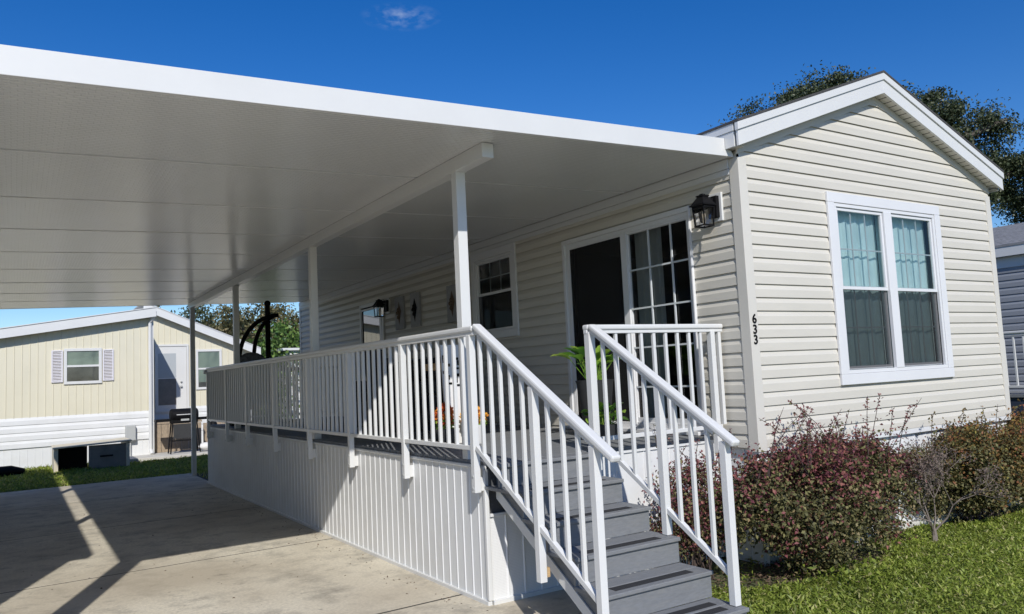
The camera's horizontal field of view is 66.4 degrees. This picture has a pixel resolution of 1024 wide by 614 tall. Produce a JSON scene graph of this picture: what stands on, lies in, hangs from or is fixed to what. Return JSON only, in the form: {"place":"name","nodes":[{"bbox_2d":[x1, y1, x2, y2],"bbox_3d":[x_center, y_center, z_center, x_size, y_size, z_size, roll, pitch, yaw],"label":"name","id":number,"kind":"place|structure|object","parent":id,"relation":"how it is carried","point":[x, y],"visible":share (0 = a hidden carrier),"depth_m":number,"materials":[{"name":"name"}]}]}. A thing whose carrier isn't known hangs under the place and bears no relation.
{"place":"outdoors","nodes":[
{"label":"outdoors","id":0,"kind":"place"},
{"bbox_2d":[0,473,669,613],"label":"driveway","id":1,"kind":"structure","parent":0,"point":[252,582],"depth_m":7.61,"materials":[{"name":"concrete"}]},
{"bbox_2d":[0,472,460,613],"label":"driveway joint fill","id":2,"kind":"object","parent":1,"relation":"on","point":[204,477],"depth_m":7.69,"materials":[{"name":"grey concrete"}]},
{"bbox_2d":[5,490,487,610],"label":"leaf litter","id":3,"kind":"object","parent":1,"relation":"on","point":[289,543],"visible":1,"depth_m":7.33,"materials":[{"name":"brown plant"}]},
{"bbox_2d":[0,44,733,475],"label":"carport","id":4,"kind":"object","parent":1,"relation":"on","point":[122,182],"visible":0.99,"depth_m":6.64,"materials":[{"name":"white metal"}]},
{"bbox_2d":[206,416,723,605],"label":"porch deck","id":5,"kind":"structure","parent":1,"relation":"on","point":[435,519],"depth_m":7.06,"materials":[{"name":"grey plastic"}]},
{"bbox_2d":[229,300,292,425],"bbox_3d":[-4.404,0.954,13.678,1.180,2.164,1.120,0,-6,-32],"label":"egg chair","id":6,"kind":"object","parent":5,"relation":"on","point":[253,355],"visible":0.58,"depth_m":13.68,"materials":[{"name":"black metal"}]},
{"bbox_2d":[203,365,338,416],"bbox_3d":[-4.388,1.573,14.521,2.520,0.893,0.070,0,-6,-32],"label":"deck railing","id":7,"kind":"object","parent":5,"relation":"on","point":[204,371],"visible":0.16,"depth_m":14.77,"materials":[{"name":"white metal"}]},
{"bbox_2d":[206,326,483,492],"bbox_3d":[-2.796,1.225,9.810,0.103,1.231,9.600,0,-6,-32],"label":"deck railing","id":8,"kind":"object","parent":5,"relation":"on","point":[230,395],"visible":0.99,"depth_m":7.90,"materials":[{"name":"white metal"}]},
{"bbox_2d":[356,357,445,432],"bbox_3d":[-1.527,1.173,10.623,0.927,0.925,1.800,0,-6,-32],"label":"patio loveseat","id":9,"kind":"object","parent":5,"relation":"on","point":[420,391],"visible":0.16,"depth_m":9.92,"materials":[{"name":"grey wicker"}]},
{"bbox_2d":[434,402,454,442],"bbox_3d":[-0.635,1.106,7.423,0.250,0.417,0.250,0,-6,-32],"label":"flower pot","id":10,"kind":"object","parent":5,"relation":"on","point":[444,425],"visible":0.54,"depth_m":7.37,"materials":[{"name":"orange plant"}]},
{"bbox_2d":[439,345,461,442],"bbox_3d":[-0.565,0.850,7.689,0.240,0.962,0.102,0,-6,-32],"label":"porch sign","id":11,"kind":"object","parent":5,"relation":"on","point":[450,379],"visible":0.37,"depth_m":7.68,"materials":[{"name":"white wood"}]},
{"bbox_2d":[459,406,488,443],"bbox_3d":[-0.364,1.129,7.536,0.292,0.365,0.293,0,-6,-32],"label":"flower pot","id":12,"kind":"object","parent":5,"relation":"on","point":[486,420],"visible":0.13,"depth_m":7.47,"materials":[{"name":"white ceramic"}]},
{"bbox_2d":[551,345,620,425],"bbox_3d":[0.751,0.820,7.681,0.756,0.901,0.605,-2,-5,-5],"label":"potted plant","id":13,"kind":"object","parent":5,"relation":"on","point":[582,386],"visible":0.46,"depth_m":7.58,"materials":[{"name":"green plant"}]},
{"bbox_2d":[581,402,629,436],"bbox_3d":[0.854,1.054,7.286,0.466,0.357,0.483,0,-6,-32],"label":"potted plant","id":14,"kind":"object","parent":5,"relation":"on","point":[613,429],"visible":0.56,"depth_m":7.22,"materials":[{"name":"green plant"}]},
{"bbox_2d":[485,452,748,613],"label":"staircase","id":15,"kind":"structure","parent":1,"relation":"on","point":[664,583],"depth_m":5.18,"materials":[{"name":"grey wood"}]},
{"bbox_2d":[472,324,620,613],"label":"stair railing","id":16,"kind":"object","parent":15,"relation":"on","point":[581,428],"visible":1,"depth_m":5.05,"materials":[{"name":"white metal"}]},
{"bbox_2d":[584,324,741,606],"bbox_3d":[1.024,0.998,5.535,0.070,1.867,1.529,0,-6,-30],"label":"stair railing","id":17,"kind":"object","parent":15,"relation":"on","point":[709,424],"visible":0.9,"depth_m":5.43,"materials":[{"name":"white metal"}]},
{"bbox_2d":[582,324,726,452],"bbox_3d":[1.254,0.716,6.598,1.540,1.143,0.070,0,-6,-32],"label":"deck railing","id":18,"kind":"object","parent":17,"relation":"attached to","point":[713,333],"visible":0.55,"depth_m":6.78,"materials":[{"name":"white metal"}]},
{"bbox_2d":[364,349,427,432],"bbox_3d":[-1.409,1.014,9.315,0.605,1.004,0.600,2,-7,-42],"label":"patio chair","id":19,"kind":"object","parent":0,"point":[394,398],"visible":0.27,"depth_m":9.16,"materials":[{"name":"black metal"}]},
{"bbox_2d":[425,363,443,426],"bbox_3d":[-0.672,0.989,8.229,0.400,0.794,0.430,0,-6,-32],"label":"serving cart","id":20,"kind":"object","parent":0,"point":[433,367],"visible":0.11,"depth_m":8.04,"materials":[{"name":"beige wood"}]},
{"bbox_2d":[0,0,1023,327],"label":"sky","id":21,"kind":"structure","parent":0,"point":[681,66],"materials":[{"name":"blue"}]},
{"bbox_2d":[7,458,1023,613],"bbox_3d":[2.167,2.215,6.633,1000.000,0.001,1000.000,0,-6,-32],"label":"ground","id":22,"kind":"structure","parent":0,"point":[718,570],"depth_m":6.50,"materials":[{"name":"green plant"}]},
{"bbox_2d":[0,454,207,492],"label":"lawn grass","id":23,"kind":"structure","parent":22,"relation":"on","point":[33,475],"depth_m":16.66,"materials":[{"name":"green plant"}]},
{"bbox_2d":[0,466,24,476],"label":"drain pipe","id":24,"kind":"object","parent":23,"relation":"on","point":[9,470],"visible":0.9,"depth_m":17.34,"materials":[{"name":"black plastic"}]},
{"bbox_2d":[51,437,131,471],"bbox_3d":[-9.960,3.498,18.516,1.600,0.640,1.300,0,-6,-32],"label":"storage box","id":25,"kind":"object","parent":23,"relation":"on","point":[69,455],"visible":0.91,"depth_m":18.13,"materials":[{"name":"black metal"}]},
{"bbox_2d":[0,306,260,468],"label":"mobile home","id":26,"kind":"object","parent":22,"relation":"on","point":[91,378],"visible":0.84,"depth_m":20.00,"materials":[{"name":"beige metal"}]},
{"bbox_2d":[64,348,101,384],"bbox_3d":[-10.879,1.497,19.849,0.850,0.900,0.030,0,-6,-32],"label":"window","id":27,"kind":"structure","parent":26,"relation":"in","point":[81,365],"depth_m":19.85,"materials":[{"name":"white paint"}]},
{"bbox_2d":[125,425,135,455],"bbox_3d":[-9.842,3.478,20.195,0.240,0.860,0.130,0,-6,-32],"label":"utility box","id":28,"kind":"object","parent":26,"relation":"attached to","point":[130,431],"visible":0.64,"depth_m":20.17,"materials":[{"name":"grey"}]},
{"bbox_2d":[155,344,188,412],"bbox_3d":[-10.077,2.104,23.210,0.935,2.000,0.082,0,-6,-32],"label":"door","id":29,"kind":"structure","parent":26,"relation":"in","point":[171,360],"depth_m":23.22,"materials":[{"name":"white paint"}]},
{"bbox_2d":[196,349,221,389],"bbox_3d":[-9.220,1.890,23.811,0.755,1.210,0.030,0,-6,-32],"label":"window","id":30,"kind":"structure","parent":26,"relation":"in","point":[205,358],"depth_m":23.76,"materials":[{"name":"white paint"}]},
{"bbox_2d":[130,445,207,462],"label":"patio slab","id":31,"kind":"structure","parent":22,"relation":"on","point":[174,454],"depth_m":20.00,"materials":[{"name":"concrete"}]},
{"bbox_2d":[154,408,206,453],"bbox_3d":[-8.609,3.233,20.496,1.360,1.148,0.426,0,-6,-32],"label":"barbecue grill","id":32,"kind":"object","parent":31,"relation":"on","point":[182,415],"visible":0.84,"depth_m":20.37,"materials":[{"name":"black metal"}]},
{"bbox_2d":[154,419,224,452],"bbox_3d":[-9.175,3.597,22.296,2.180,0.795,2.110,0,-6,-32],"label":"wooden landing","id":33,"kind":"object","parent":31,"relation":"on","point":[161,437],"visible":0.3,"depth_m":21.04,"materials":[{"name":"brown wood"}]},
{"bbox_2d":[198,421,216,449],"bbox_3d":[-8.028,3.405,20.698,0.520,0.800,0.296,0,-6,-32],"label":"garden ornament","id":34,"kind":"object","parent":31,"relation":"on","point":[204,446],"visible":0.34,"depth_m":20.54,"materials":[{"name":"white ceramic"}]},
{"bbox_2d":[157,304,213,326],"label":"tree","id":35,"kind":"object","parent":22,"relation":"on","point":[188,313],"visible":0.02,"depth_m":40.32,"materials":[{"name":"green plant"}]},
{"bbox_2d":[188,468,207,478],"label":"lawn grass","id":36,"kind":"structure","parent":22,"relation":"on","point":[200,471],"depth_m":15.79,"materials":[{"name":"green plant"}]},
{"bbox_2d":[189,305,257,338],"bbox_3d":[-14.135,2.693,37.966,6.566,6.146,5.991,0,-6,-32],"label":"tree","id":37,"kind":"object","parent":22,"relation":"on","point":[206,319],"visible":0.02,"depth_m":38.59,"materials":[{"name":"green plant"}]},
{"bbox_2d":[203,303,296,344],"bbox_3d":[-12.006,2.583,35.901,6.222,5.803,5.933,0,-6,-32],"label":"tree","id":38,"kind":"object","parent":22,"relation":"on","point":[226,326],"visible":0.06,"depth_m":35.24,"materials":[{"name":"green plant"}]},
{"bbox_2d":[240,317,299,419],"bbox_3d":[-8.921,3.137,29.664,4.715,5.447,4.304,-5,-5,21],"label":"tree","id":39,"kind":"object","parent":22,"relation":"on","point":[279,328],"visible":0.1,"depth_m":29.02,"materials":[{"name":"green plant"}]},
{"bbox_2d":[248,308,299,408],"bbox_3d":[-8.323,2.872,30.866,3.736,5.769,3.712,0,-6,-32],"label":"tree","id":40,"kind":"object","parent":22,"relation":"on","point":[292,318],"visible":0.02,"depth_m":30.67,"materials":[{"name":"green plant"}]},
{"bbox_2d":[272,348,299,418],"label":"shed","id":41,"kind":"structure","parent":22,"relation":"on","point":[294,350],"depth_m":28.70,"materials":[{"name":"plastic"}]},
{"bbox_2d":[299,70,1011,565],"bbox_3d":[0.485,0.521,13.277,4.540,4.665,12.930,0,-6,-32],"label":"mobile home","id":42,"kind":"object","parent":22,"relation":"on","point":[841,256],"visible":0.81,"depth_m":8.08,"materials":[{"name":"beige plastic"}]},
{"bbox_2d":[359,300,384,380],"bbox_3d":[-2.467,0.938,13.911,0.040,2.035,1.080,0,-6,-32],"label":"entry door","id":43,"kind":"structure","parent":42,"relation":"in","point":[372,328],"depth_m":14.03,"materials":[{"name":"white paint"}]},
{"bbox_2d":[373,298,390,316],"bbox_3d":[-2.218,0.009,13.297,0.266,0.316,0.176,0,-6,-32],"label":"wall lantern","id":44,"kind":"object","parent":42,"relation":"attached to","point":[384,305],"depth_m":13.28,"materials":[{"name":"black metal"}]},
{"bbox_2d":[395,295,405,329],"bbox_3d":[-1.869,0.090,12.915,0.078,0.563,0.330,0,-6,-32],"label":"wall plaque","id":45,"kind":"object","parent":42,"relation":"attached to","point":[399,312],"depth_m":12.87,"materials":[{"name":"white metal"}]},
{"bbox_2d":[410,291,421,326],"bbox_3d":[-1.549,0.031,12.411,0.078,0.563,0.330,0,-6,-32],"label":"wall plaque","id":46,"kind":"object","parent":42,"relation":"attached to","point":[415,306],"depth_m":12.37,"materials":[{"name":"black metal"}]},
{"bbox_2d":[446,283,456,322],"bbox_3d":[-0.875,-0.064,11.350,0.078,0.563,0.330,0,-6,-32],"label":"wall plaque","id":47,"kind":"object","parent":42,"relation":"attached to","point":[451,303],"depth_m":11.34,"materials":[{"name":"white metal"}]},
{"bbox_2d":[470,242,519,340],"bbox_3d":[-0.194,-0.178,10.438,0.140,1.193,1.140,0,-6,-32],"label":"window","id":48,"kind":"structure","parent":42,"relation":"in","point":[496,309],"depth_m":10.42,"materials":[{"name":"clear glass"}]},
{"bbox_2d":[561,206,703,435],"bbox_3d":[1.214,0.210,8.186,0.267,2.150,2.070,0,-6,-32],"label":"sliding door","id":49,"kind":"structure","parent":42,"relation":"in","point":[597,275],"depth_m":8.19,"materials":[{"name":"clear glass"}]},
{"bbox_2d":[689,192,723,227],"bbox_3d":[1.755,-0.876,7.050,0.266,0.316,0.176,0,-6,-32],"label":"wall lantern","id":50,"kind":"object","parent":42,"relation":"attached to","point":[711,203],"depth_m":7.05,"materials":[{"name":"black metal"}]},
{"bbox_2d":[825,191,954,384],"bbox_3d":[3.855,-0.175,8.026,1.950,1.860,0.145,0,-6,-32],"label":"window","id":51,"kind":"structure","parent":42,"relation":"in","point":[894,327],"depth_m":7.97,"materials":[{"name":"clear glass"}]},
{"bbox_2d":[642,424,753,580],"bbox_3d":[1.534,1.588,6.431,1.294,1.281,0.773,0,-6,-32],"label":"shrub","id":52,"kind":"object","parent":22,"relation":"on","point":[697,554],"visible":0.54,"depth_m":6.28,"materials":[{"name":"purple plant"}]},
{"bbox_2d":[687,393,932,575],"bbox_3d":[2.718,1.479,6.627,2.792,1.426,1.382,0,-6,-32],"label":"shrub","id":53,"kind":"object","parent":22,"relation":"on","point":[836,488],"visible":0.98,"depth_m":6.25,"materials":[{"name":"purple plant"}]},
{"bbox_2d":[711,531,948,600],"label":"leaf litter","id":54,"kind":"object","parent":22,"relation":"on","point":[779,573],"visible":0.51,"depth_m":6.37,"materials":[{"name":"brown plant"}]},
{"bbox_2d":[800,552,897,580],"bbox_3d":[2.669,2.024,6.096,0.964,0.142,0.469,-1,-5,-23],"label":"weed clump","id":55,"kind":"object","parent":22,"relation":"on","point":[847,570],"visible":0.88,"depth_m":6.06,"materials":[{"name":"green plant"}]},
{"bbox_2d":[707,60,1023,226],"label":"oak tree","id":56,"kind":"object","parent":22,"relation":"on","point":[988,123],"visible":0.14,"depth_m":24.36,"materials":[{"name":"green plant"}]},
{"bbox_2d":[787,500,1022,560],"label":"footing strip","id":57,"kind":"object","parent":22,"relation":"on","point":[917,521],"visible":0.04,"depth_m":7.96,"materials":[{"name":"concrete"}]},
{"bbox_2d":[890,433,1013,540],"bbox_3d":[3.881,1.667,7.100,1.178,0.998,0.869,-3,-5,1],"label":"withered shrub","id":58,"kind":"object","parent":22,"relation":"on","point":[927,467],"visible":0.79,"depth_m":7.07,"materials":[{"name":"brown plant"}]},
{"bbox_2d":[901,405,1023,523],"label":"shrub","id":59,"kind":"object","parent":22,"relation":"on","point":[1003,448],"visible":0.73,"depth_m":7.80,"materials":[{"name":"green plant"}]},
{"bbox_2d":[993,222,1023,397],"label":"mobile home","id":60,"kind":"object","parent":22,"relation":"on","point":[1009,246],"depth_m":12.92,"materials":[{"name":"grey plastic"}]},
{"bbox_2d":[994,399,1023,464],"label":"shrub","id":61,"kind":"object","parent":22,"relation":"on","point":[1018,416],"visible":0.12,"depth_m":8.92,"materials":[{"name":"green plant"}]},
{"bbox_2d":[1006,391,1023,422],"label":"porch deck","id":62,"kind":"structure","parent":22,"relation":"on","point":[1014,402],"depth_m":11.83,"materials":[{"name":"grey"}]},
{"bbox_2d":[1003,330,1023,387],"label":"deck railing","id":63,"kind":"object","parent":62,"relation":"on","point":[1012,333],"visible":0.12,"depth_m":11.85,"materials":[{"name":"white metal"}]}
]}

